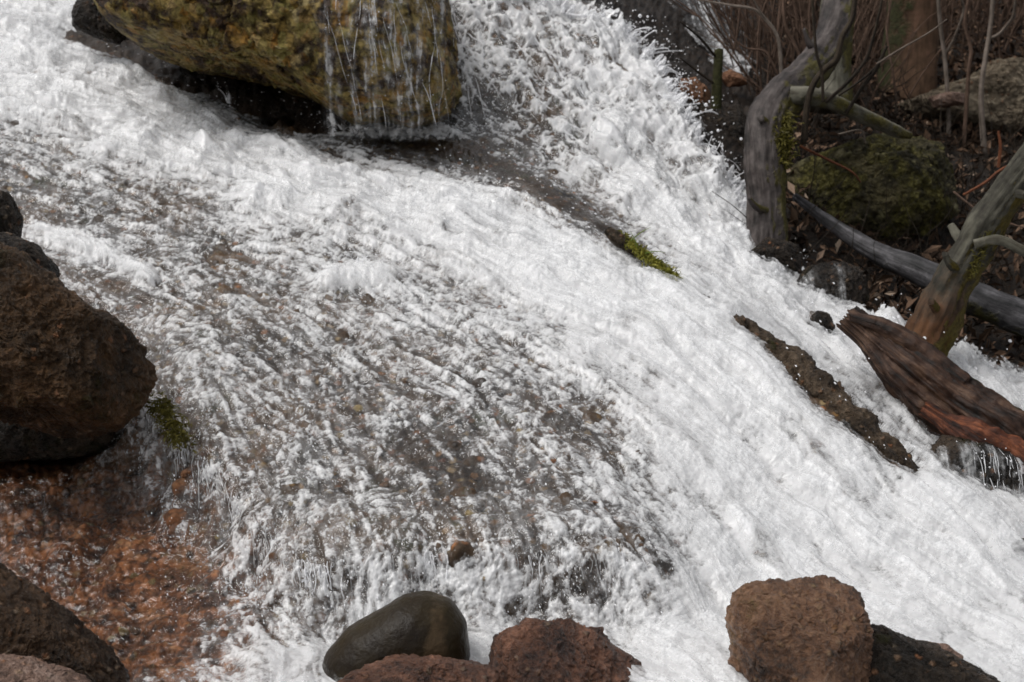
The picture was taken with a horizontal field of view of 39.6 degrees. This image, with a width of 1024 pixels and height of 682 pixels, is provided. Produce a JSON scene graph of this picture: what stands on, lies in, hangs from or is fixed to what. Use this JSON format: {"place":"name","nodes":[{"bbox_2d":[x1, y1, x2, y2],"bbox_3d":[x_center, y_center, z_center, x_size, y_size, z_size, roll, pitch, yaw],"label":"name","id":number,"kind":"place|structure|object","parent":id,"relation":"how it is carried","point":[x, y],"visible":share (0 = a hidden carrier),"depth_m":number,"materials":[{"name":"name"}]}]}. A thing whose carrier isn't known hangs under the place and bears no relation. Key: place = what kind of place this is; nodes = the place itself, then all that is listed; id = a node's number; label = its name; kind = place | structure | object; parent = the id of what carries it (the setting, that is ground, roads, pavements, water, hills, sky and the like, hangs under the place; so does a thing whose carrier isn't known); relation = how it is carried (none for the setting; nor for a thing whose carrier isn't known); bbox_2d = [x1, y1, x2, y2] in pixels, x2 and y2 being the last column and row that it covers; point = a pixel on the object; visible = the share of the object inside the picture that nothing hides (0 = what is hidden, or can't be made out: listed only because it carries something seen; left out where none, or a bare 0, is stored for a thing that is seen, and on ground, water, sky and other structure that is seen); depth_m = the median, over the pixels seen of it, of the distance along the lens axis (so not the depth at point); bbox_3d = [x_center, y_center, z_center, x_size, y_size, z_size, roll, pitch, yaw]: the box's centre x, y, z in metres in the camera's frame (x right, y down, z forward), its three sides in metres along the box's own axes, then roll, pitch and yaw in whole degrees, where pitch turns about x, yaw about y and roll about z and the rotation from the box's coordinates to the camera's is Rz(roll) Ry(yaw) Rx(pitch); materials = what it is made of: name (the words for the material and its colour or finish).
{"place":"outdoors","nodes":[
{"label":"outdoors","id":0,"kind":"place"},
{"bbox_2d":[143,391,201,453],"bbox_3d":[-0.999,0.237,4.157,0.126,0.148,0.294,-7,14,-30],"label":"moss clump","id":1,"kind":"object","parent":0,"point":[167,414],"visible":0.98,"depth_m":4.13,"materials":[{"name":"plant"}]},
{"bbox_2d":[0,0,1023,681],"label":"water","id":2,"kind":"structure","parent":0,"point":[714,406],"depth_m":4.72,"materials":[{"name":"white liquid"}]},
{"bbox_2d":[21,0,1023,636],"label":"spray","id":3,"kind":"object","parent":2,"relation":"on","point":[681,98],"visible":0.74,"depth_m":5.59,"materials":[{"name":"white liquid"}]},
{"bbox_2d":[730,315,749,330],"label":"ridge rock","id":4,"kind":"object","parent":2,"relation":"on","point":[742,321],"visible":0.62,"depth_m":4.79,"materials":[{"name":"stone"}]},
{"bbox_2d":[807,310,834,333],"bbox_3d":[1.117,-0.057,5.154,0.107,0.114,0.132,0,12,0],"label":"dark rock","id":5,"kind":"object","parent":2,"relation":"on","point":[825,318],"visible":0.66,"depth_m":5.11,"materials":[{"name":"stone"}]},
{"bbox_2d":[0,0,1023,681],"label":"ground","id":6,"kind":"structure","parent":0,"point":[38,486],"depth_m":4.36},
{"bbox_2d":[14,529,21,536],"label":"pebble","id":7,"kind":"object","parent":6,"relation":"on","point":[18,532],"visible":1,"depth_m":4.12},
{"bbox_2d":[26,537,41,547],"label":"pebble","id":8,"kind":"object","parent":6,"relation":"on","point":[31,543],"visible":1,"depth_m":4.05,"materials":[{"name":"stone"}]},
{"bbox_2d":[33,525,41,532],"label":"pebble","id":9,"kind":"object","parent":6,"relation":"on","point":[37,528],"visible":1,"depth_m":4.12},
{"bbox_2d":[0,653,91,681],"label":"pale rock","id":10,"kind":"object","parent":6,"relation":"on","point":[15,668],"visible":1,"depth_m":3.10,"materials":[{"name":"stone"}]},
{"bbox_2d":[48,510,58,516],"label":"pebble","id":11,"kind":"object","parent":6,"relation":"on","point":[52,513],"visible":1,"depth_m":4.18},
{"bbox_2d":[0,421,125,461],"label":"dark rock","id":12,"kind":"object","parent":6,"relation":"on","point":[18,442],"visible":0.46,"depth_m":4.31,"materials":[{"name":"stone"}]},
{"bbox_2d":[57,473,69,481],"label":"pebble","id":13,"kind":"object","parent":6,"relation":"on","point":[61,477],"visible":0.99,"depth_m":4.31,"materials":[{"name":"stone"}]},
{"bbox_2d":[0,562,129,681],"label":"brown rock","id":14,"kind":"object","parent":6,"relation":"on","point":[37,622],"visible":0.94,"depth_m":3.27,"materials":[{"name":"stone"}]},
{"bbox_2d":[0,242,157,439],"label":"brown boulder","id":15,"kind":"object","parent":6,"relation":"on","point":[73,364],"visible":1,"depth_m":3.93,"materials":[{"name":"stone"}]},
{"bbox_2d":[0,231,60,277],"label":"mossy rock","id":16,"kind":"object","parent":15,"relation":"on","point":[38,256],"visible":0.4,"depth_m":4.15,"materials":[{"name":"stone"}]},
{"bbox_2d":[0,190,23,236],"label":"mossy rock","id":17,"kind":"object","parent":16,"relation":"on","point":[11,218],"visible":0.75,"depth_m":4.28,"materials":[{"name":"stone"}]},
{"bbox_2d":[96,618,103,622],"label":"pebble","id":18,"kind":"object","parent":6,"relation":"on","point":[100,620],"visible":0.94,"depth_m":3.71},
{"bbox_2d":[71,0,128,44],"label":"dark boulder","id":19,"kind":"object","parent":6,"relation":"on","point":[88,18],"visible":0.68,"depth_m":6.49,"materials":[{"name":"stone"}]},
{"bbox_2d":[101,555,115,569],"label":"pebble","id":20,"kind":"object","parent":6,"relation":"on","point":[107,561],"visible":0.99,"depth_m":3.95,"materials":[{"name":"stone"}]},
{"bbox_2d":[107,635,115,640],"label":"pebble","id":21,"kind":"object","parent":6,"relation":"on","point":[112,638],"visible":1,"depth_m":3.61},
{"bbox_2d":[111,643,123,650],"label":"pebble","id":22,"kind":"object","parent":6,"relation":"on","point":[116,646],"visible":0.97,"depth_m":3.56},
{"bbox_2d":[116,503,121,508],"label":"pebble","id":23,"kind":"object","parent":6,"relation":"on","point":[119,506],"visible":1,"depth_m":4.19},
{"bbox_2d":[118,627,129,636],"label":"pebble","id":24,"kind":"object","parent":6,"relation":"on","point":[123,631],"visible":1,"depth_m":3.63,"materials":[{"name":"stone"}]},
{"bbox_2d":[126,602,135,607],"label":"pebble","id":25,"kind":"object","parent":6,"relation":"on","point":[131,604],"visible":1,"depth_m":3.75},
{"bbox_2d":[126,470,137,476],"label":"pebble","id":26,"kind":"object","parent":6,"relation":"on","point":[131,472],"visible":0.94,"depth_m":4.26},
{"bbox_2d":[129,573,138,577],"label":"pebble","id":27,"kind":"object","parent":6,"relation":"on","point":[134,575],"visible":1,"depth_m":3.90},
{"bbox_2d":[131,475,138,481],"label":"pebble","id":28,"kind":"object","parent":6,"relation":"on","point":[135,478],"visible":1,"depth_m":4.24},
{"bbox_2d":[130,626,140,635],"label":"pebble","id":29,"kind":"object","parent":6,"relation":"on","point":[135,630],"visible":0.97,"depth_m":3.63,"materials":[{"name":"stone"}]},
{"bbox_2d":[144,505,155,514],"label":"pebble","id":30,"kind":"object","parent":6,"relation":"on","point":[147,510],"visible":0.96,"depth_m":4.13,"materials":[{"name":"stone"}]},
{"bbox_2d":[156,528,164,534],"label":"pebble","id":31,"kind":"object","parent":6,"relation":"on","point":[160,531],"visible":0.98,"depth_m":4.04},
{"bbox_2d":[160,579,169,586],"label":"pebble","id":32,"kind":"object","parent":6,"relation":"on","point":[164,583],"visible":1,"depth_m":3.84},
{"bbox_2d":[180,468,194,477],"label":"pebble","id":33,"kind":"object","parent":6,"relation":"on","point":[186,473],"visible":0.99,"depth_m":4.09,"materials":[{"name":"stone"}]},
{"bbox_2d":[186,587,195,593],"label":"pebble","id":34,"kind":"object","parent":6,"relation":"on","point":[190,590],"visible":1,"depth_m":3.77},
{"bbox_2d":[197,593,208,601],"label":"pebble","id":35,"kind":"object","parent":6,"relation":"on","point":[203,597],"visible":0.96,"depth_m":3.74,"materials":[{"name":"stone"}]},
{"bbox_2d":[204,622,212,629],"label":"pebble","id":36,"kind":"object","parent":6,"relation":"on","point":[208,626],"visible":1,"depth_m":3.63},
{"bbox_2d":[209,620,217,626],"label":"pebble","id":37,"kind":"object","parent":6,"relation":"on","point":[214,622],"visible":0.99,"depth_m":3.64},
{"bbox_2d":[214,534,223,541],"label":"pebble","id":38,"kind":"object","parent":6,"relation":"on","point":[219,537],"visible":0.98,"depth_m":3.96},
{"bbox_2d":[214,458,223,463],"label":"pebble","id":39,"kind":"object","parent":6,"relation":"on","point":[218,460],"visible":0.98,"depth_m":4.09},
{"bbox_2d":[221,588,228,593],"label":"pebble","id":40,"kind":"object","parent":6,"relation":"on","point":[224,591],"visible":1,"depth_m":3.77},
{"bbox_2d":[226,621,233,625],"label":"pebble","id":41,"kind":"object","parent":6,"relation":"on","point":[228,623],"visible":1,"depth_m":3.64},
{"bbox_2d":[256,615,264,622],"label":"pebble","id":42,"kind":"object","parent":6,"relation":"on","point":[258,617],"visible":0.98,"depth_m":3.65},
{"bbox_2d":[267,424,274,430],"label":"pebble","id":43,"kind":"object","parent":6,"relation":"on","point":[271,427],"visible":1,"depth_m":4.22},
{"bbox_2d":[93,0,462,128],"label":"mossy boulder","id":44,"kind":"object","parent":6,"relation":"on","point":[277,44],"visible":0.95,"depth_m":5.71,"materials":[{"name":"stone"}]},
{"bbox_2d":[325,0,443,124],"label":"water","id":45,"kind":"structure","parent":44,"relation":"on","point":[398,97],"depth_m":5.65,"materials":[{"name":"white liquid"}]},
{"bbox_2d":[288,500,294,506],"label":"pebble","id":46,"kind":"object","parent":6,"relation":"on","point":[290,503],"visible":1,"depth_m":3.88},
{"bbox_2d":[294,415,302,421],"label":"pebble","id":47,"kind":"object","parent":6,"relation":"on","point":[298,416],"visible":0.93,"depth_m":4.25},
{"bbox_2d":[338,497,348,506],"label":"pebble","id":48,"kind":"object","parent":6,"relation":"on","point":[345,504],"visible":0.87,"depth_m":3.88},
{"bbox_2d":[345,517,357,526],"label":"pebble","id":49,"kind":"object","parent":6,"relation":"on","point":[352,521],"visible":0.96,"depth_m":3.76,"materials":[{"name":"stone"}]},
{"bbox_2d":[353,405,363,413],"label":"pebble","id":50,"kind":"object","parent":6,"relation":"on","point":[356,408],"visible":0.99,"depth_m":4.31,"materials":[{"name":"stone"}]},
{"bbox_2d":[379,481,388,488],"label":"pebble","id":51,"kind":"object","parent":6,"relation":"on","point":[385,484],"visible":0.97,"depth_m":3.95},
{"bbox_2d":[319,590,470,681],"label":"smooth stone","id":52,"kind":"object","parent":6,"relation":"on","point":[422,623],"visible":0.8,"depth_m":3.36,"materials":[{"name":"stone"}]},
{"bbox_2d":[338,653,505,681],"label":"red rock","id":53,"kind":"object","parent":6,"relation":"on","point":[404,667],"visible":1,"depth_m":3.22,"materials":[{"name":"stone"}]},
{"bbox_2d":[455,418,461,423],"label":"pebble","id":54,"kind":"object","parent":6,"relation":"on","point":[458,420],"visible":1,"depth_m":4.26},
{"bbox_2d":[459,434,467,442],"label":"pebble","id":55,"kind":"object","parent":6,"relation":"on","point":[463,438],"visible":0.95,"depth_m":4.17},
{"bbox_2d":[464,510,474,515],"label":"pebble","id":56,"kind":"object","parent":6,"relation":"on","point":[468,512],"visible":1,"depth_m":3.77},
{"bbox_2d":[470,472,479,480],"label":"pebble","id":57,"kind":"object","parent":6,"relation":"on","point":[475,476],"visible":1,"depth_m":3.98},
{"bbox_2d":[515,428,525,436],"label":"pebble","id":58,"kind":"object","parent":6,"relation":"on","point":[517,430],"visible":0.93,"depth_m":4.19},
{"bbox_2d":[517,464,525,471],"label":"pebble","id":59,"kind":"object","parent":6,"relation":"on","point":[521,468],"visible":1,"depth_m":4.03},
{"bbox_2d":[528,501,533,506],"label":"pebble","id":60,"kind":"object","parent":6,"relation":"on","point":[530,503],"visible":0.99,"depth_m":3.85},
{"bbox_2d":[550,459,556,463],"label":"pebble","id":61,"kind":"object","parent":6,"relation":"on","point":[553,461],"visible":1,"depth_m":4.06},
{"bbox_2d":[554,436,563,442],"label":"pebble","id":62,"kind":"object","parent":6,"relation":"on","point":[558,439],"visible":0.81,"depth_m":4.16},
{"bbox_2d":[557,404,564,410],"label":"pebble","id":63,"kind":"object","parent":6,"relation":"on","point":[560,407],"visible":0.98,"depth_m":4.33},
{"bbox_2d":[488,617,645,681],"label":"red rock","id":64,"kind":"object","parent":6,"relation":"on","point":[527,649],"visible":0.94,"depth_m":3.33,"materials":[{"name":"stone"}]},
{"bbox_2d":[590,500,598,505],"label":"pebble","id":65,"kind":"object","parent":6,"relation":"on","point":[595,502],"visible":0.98,"depth_m":3.87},
{"bbox_2d":[604,227,651,267],"bbox_3d":[0.478,-0.315,5.248,0.268,0.216,0.115,3,12,12],"label":"ridge rock","id":66,"kind":"object","parent":6,"relation":"on","point":[615,237],"visible":0.29,"depth_m":5.21,"materials":[{"name":"stone"}]},
{"bbox_2d":[617,228,683,281],"bbox_3d":[0.482,-0.312,5.153,0.105,0.206,0.389,-10,16,-40],"label":"moss clump","id":67,"kind":"object","parent":66,"relation":"on","point":[659,264],"visible":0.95,"depth_m":5.11,"materials":[{"name":"green plant"}]},
{"bbox_2d":[699,102,746,147],"bbox_3d":[0.989,-0.888,6.698,0.405,0.483,0.422,0,12,0],"label":"dark rock","id":68,"kind":"object","parent":6,"relation":"on","point":[736,115],"visible":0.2,"depth_m":6.52,"materials":[{"name":"stone"}]},
{"bbox_2d":[678,77,710,104],"bbox_3d":[0.850,-1.147,6.655,0.161,0.180,0.173,7,14,28],"label":"orange rock","id":69,"kind":"object","parent":68,"relation":"on","point":[703,94],"visible":0.48,"depth_m":6.58,"materials":[{"name":"stone"}]},
{"bbox_2d":[679,21,723,108],"bbox_3d":[0.860,-1.151,6.484,0.280,0.599,0.075,-8,14,-33],"label":"stub post","id":70,"kind":"object","parent":68,"relation":"on","point":[716,83],"visible":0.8,"depth_m":6.52,"materials":[{"name":"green plant"}]},
{"bbox_2d":[722,69,747,87],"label":"orange rock","id":71,"kind":"object","parent":6,"relation":"on","point":[731,78],"visible":0.99,"depth_m":7.14,"materials":[{"name":"stone"}]},
{"bbox_2d":[749,237,806,277],"bbox_3d":[1.061,-0.311,5.667,0.244,0.202,0.286,0,12,0],"label":"dark rock","id":72,"kind":"object","parent":6,"relation":"on","point":[782,252],"visible":0.5,"depth_m":5.55,"materials":[{"name":"stone"}]},
{"bbox_2d":[782,0,800,55],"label":"sapling","id":73,"kind":"object","parent":6,"relation":"on","point":[788,30],"visible":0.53,"depth_m":6.54,"materials":[{"name":"brown plant"}]},
{"bbox_2d":[724,575,873,681],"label":"block rock","id":74,"kind":"object","parent":6,"relation":"on","point":[816,628],"visible":0.99,"depth_m":3.31,"materials":[{"name":"stone"}]},
{"bbox_2d":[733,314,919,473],"bbox_3d":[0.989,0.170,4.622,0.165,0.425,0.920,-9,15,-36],"label":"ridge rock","id":75,"kind":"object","parent":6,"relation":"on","point":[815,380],"visible":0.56,"depth_m":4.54,"materials":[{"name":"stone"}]},
{"bbox_2d":[743,0,912,246],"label":"bent tree","id":76,"kind":"object","parent":6,"relation":"on","point":[775,109],"visible":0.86,"depth_m":5.84,"materials":[{"name":"grey plant"}]},
{"bbox_2d":[697,0,782,73],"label":"branch","id":77,"kind":"object","parent":76,"relation":"attached to","point":[766,20],"visible":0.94,"depth_m":6.24,"materials":[{"name":"grey plant"}]},
{"bbox_2d":[729,29,778,74],"bbox_3d":[1.077,-1.282,6.322,0.230,0.204,0.011,0,12,0],"label":"branch","id":78,"kind":"object","parent":76,"relation":"attached to","point":[766,53],"visible":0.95,"depth_m":6.32,"materials":[{"name":"brown plant"}]},
{"bbox_2d":[800,0,856,143],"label":"branch","id":79,"kind":"object","parent":76,"relation":"attached to","point":[834,61],"visible":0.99,"depth_m":5.81,"materials":[{"name":"brown plant"}]},
{"bbox_2d":[811,0,824,101],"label":"branch","id":80,"kind":"object","parent":79,"relation":"attached to","point":[817,55],"visible":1,"depth_m":5.76,"materials":[{"name":"brown plant"}]},
{"bbox_2d":[825,0,882,102],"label":"branch","id":81,"kind":"object","parent":76,"relation":"attached to","point":[841,88],"visible":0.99,"depth_m":5.82,"materials":[{"name":"brown plant"}]},
{"bbox_2d":[838,46,887,114],"bbox_3d":[1.449,-1.078,5.883,0.193,0.283,0.039,2,12,10],"label":"branch","id":82,"kind":"object","parent":76,"relation":"attached to","point":[871,73],"visible":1,"depth_m":5.87,"materials":[{"name":"brown plant"}]},
{"bbox_2d":[876,19,947,64],"bbox_3d":[1.617,-1.211,5.760,0.271,0.183,0.016,5,13,22],"label":"branch","id":83,"kind":"object","parent":82,"relation":"attached to","point":[888,56],"visible":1,"depth_m":5.76,"materials":[{"name":"brown plant"}]},
{"bbox_2d":[799,145,860,182],"bbox_3d":[1.367,-0.763,6.118,0.271,0.154,0.024,5,13,22],"label":"twig","id":84,"kind":"object","parent":6,"relation":"on","point":[825,158],"visible":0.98,"depth_m":6.11,"materials":[{"name":"wood"}]},
{"bbox_2d":[810,0,853,113],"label":"tree","id":85,"kind":"object","parent":6,"relation":"on","point":[841,72],"visible":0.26,"depth_m":6.84,"materials":[{"name":"brown plant"}]},
{"bbox_2d":[796,261,869,309],"bbox_3d":[1.242,-0.205,5.524,0.278,0.227,0.285,0,12,0],"label":"wet rock","id":86,"kind":"object","parent":6,"relation":"on","point":[850,280],"visible":0.67,"depth_m":5.41,"materials":[{"name":"stone"}]},
{"bbox_2d":[672,0,1023,114],"bbox_3d":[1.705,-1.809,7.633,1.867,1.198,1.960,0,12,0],"label":"brush","id":87,"kind":"object","parent":6,"relation":"on","point":[800,21],"visible":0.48,"depth_m":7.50,"materials":[{"name":"brown plant"}]},
{"bbox_2d":[838,129,865,142],"bbox_3d":[1.448,-0.871,6.051,0.120,0.061,0.010,0,12,0],"label":"twig","id":88,"kind":"object","parent":6,"relation":"on","point":[860,130],"visible":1,"depth_m":6.04,"materials":[{"name":"wood"}]},
{"bbox_2d":[712,39,1023,296],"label":"brush","id":89,"kind":"object","parent":6,"relation":"on","point":[946,153],"visible":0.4,"depth_m":6.66,"materials":[{"name":"brown plant"}]},
{"bbox_2d":[786,133,959,241],"bbox_3d":[1.619,-0.674,6.506,0.782,0.576,0.737,0,12,0],"label":"mossy rock","id":90,"kind":"object","parent":6,"relation":"on","point":[877,164],"visible":0.66,"depth_m":6.24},
{"bbox_2d":[776,0,1023,369],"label":"leaf litter","id":91,"kind":"object","parent":6,"relation":"on","point":[935,251],"visible":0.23,"depth_m":6.78,"materials":[{"name":"brown plant"}]},
{"bbox_2d":[873,0,938,100],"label":"tree","id":92,"kind":"object","parent":6,"relation":"on","point":[906,16],"visible":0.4,"depth_m":7.74,"materials":[{"name":"brown plant"}]},
{"bbox_2d":[792,193,1023,337],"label":"grey log","id":93,"kind":"object","parent":6,"relation":"on","point":[997,308],"visible":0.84,"depth_m":5.63,"materials":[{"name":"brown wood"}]},
{"bbox_2d":[836,306,1023,471],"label":"broken log","id":94,"kind":"object","parent":6,"relation":"on","point":[933,389],"visible":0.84,"depth_m":4.61,"materials":[{"name":"brown wood"}]},
{"bbox_2d":[869,623,1000,681],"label":"dark rock","id":95,"kind":"object","parent":6,"relation":"on","point":[898,657],"visible":0.77,"depth_m":3.33,"materials":[{"name":"stone"}]},
{"bbox_2d":[928,641,963,658],"bbox_3d":[1.047,0.770,3.482,0.110,0.068,0.090,4,13,19],"label":"pink stone","id":96,"kind":"object","parent":95,"relation":"on","point":[945,646],"visible":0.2,"depth_m":3.47,"materials":[{"name":"stone"}]},
{"bbox_2d":[928,92,964,107],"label":"pale stone","id":97,"kind":"object","parent":6,"relation":"on","point":[950,99],"visible":0.96,"depth_m":7.15,"materials":[{"name":"stone"}]},
{"bbox_2d":[936,0,964,136],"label":"sapling","id":98,"kind":"object","parent":6,"relation":"on","point":[946,78],"visible":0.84,"depth_m":7.19,"materials":[{"name":"grey plant"}]},
{"bbox_2d":[897,57,1023,134],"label":"pale boulder","id":99,"kind":"object","parent":6,"relation":"on","point":[1004,86],"visible":0.54,"depth_m":7.32,"materials":[{"name":"stone"}]},
{"bbox_2d":[904,142,1023,355],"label":"leaning tree","id":100,"kind":"object","parent":6,"relation":"on","point":[946,292],"visible":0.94,"depth_m":5.05,"materials":[{"name":"brown plant"}]},
{"bbox_2d":[962,0,972,146],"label":"sapling","id":101,"kind":"object","parent":6,"relation":"on","point":[967,88],"visible":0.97,"depth_m":7.07,"materials":[{"name":"brown plant"}]},
{"bbox_2d":[927,435,1023,496],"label":"wet rock","id":102,"kind":"object","parent":6,"relation":"on","point":[958,463],"visible":0.41,"depth_m":4.35,"materials":[{"name":"stone"}]},
{"bbox_2d":[940,449,1021,497],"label":"water","id":103,"kind":"structure","parent":102,"relation":"on","point":[943,458],"depth_m":4.36,"materials":[{"name":"white liquid"}]},
{"bbox_2d":[963,165,1006,195],"bbox_3d":[2.019,-0.683,5.887,0.298,0.167,0.013,0,12,0],"label":"twig","id":104,"kind":"object","parent":6,"relation":"on","point":[985,181],"visible":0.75,"depth_m":5.89,"materials":[{"name":"wood"}]},
{"bbox_2d":[953,191,1023,227],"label":"twig","id":105,"kind":"object","parent":6,"relation":"on","point":[963,199],"visible":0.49,"depth_m":5.65,"materials":[{"name":"wood"}]},
{"bbox_2d":[978,0,1016,153],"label":"sapling","id":106,"kind":"object","parent":6,"relation":"on","point":[981,109],"visible":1,"depth_m":6.97,"materials":[{"name":"grey plant"}]},
{"bbox_2d":[997,131,1001,167],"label":"twig","id":107,"kind":"object","parent":6,"relation":"on","point":[1000,150],"visible":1,"depth_m":5.96,"materials":[{"name":"wood"}]},
{"bbox_2d":[1012,538,1023,554],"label":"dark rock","id":108,"kind":"object","parent":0,"point":[1019,549],"visible":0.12,"depth_m":4.03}
]}

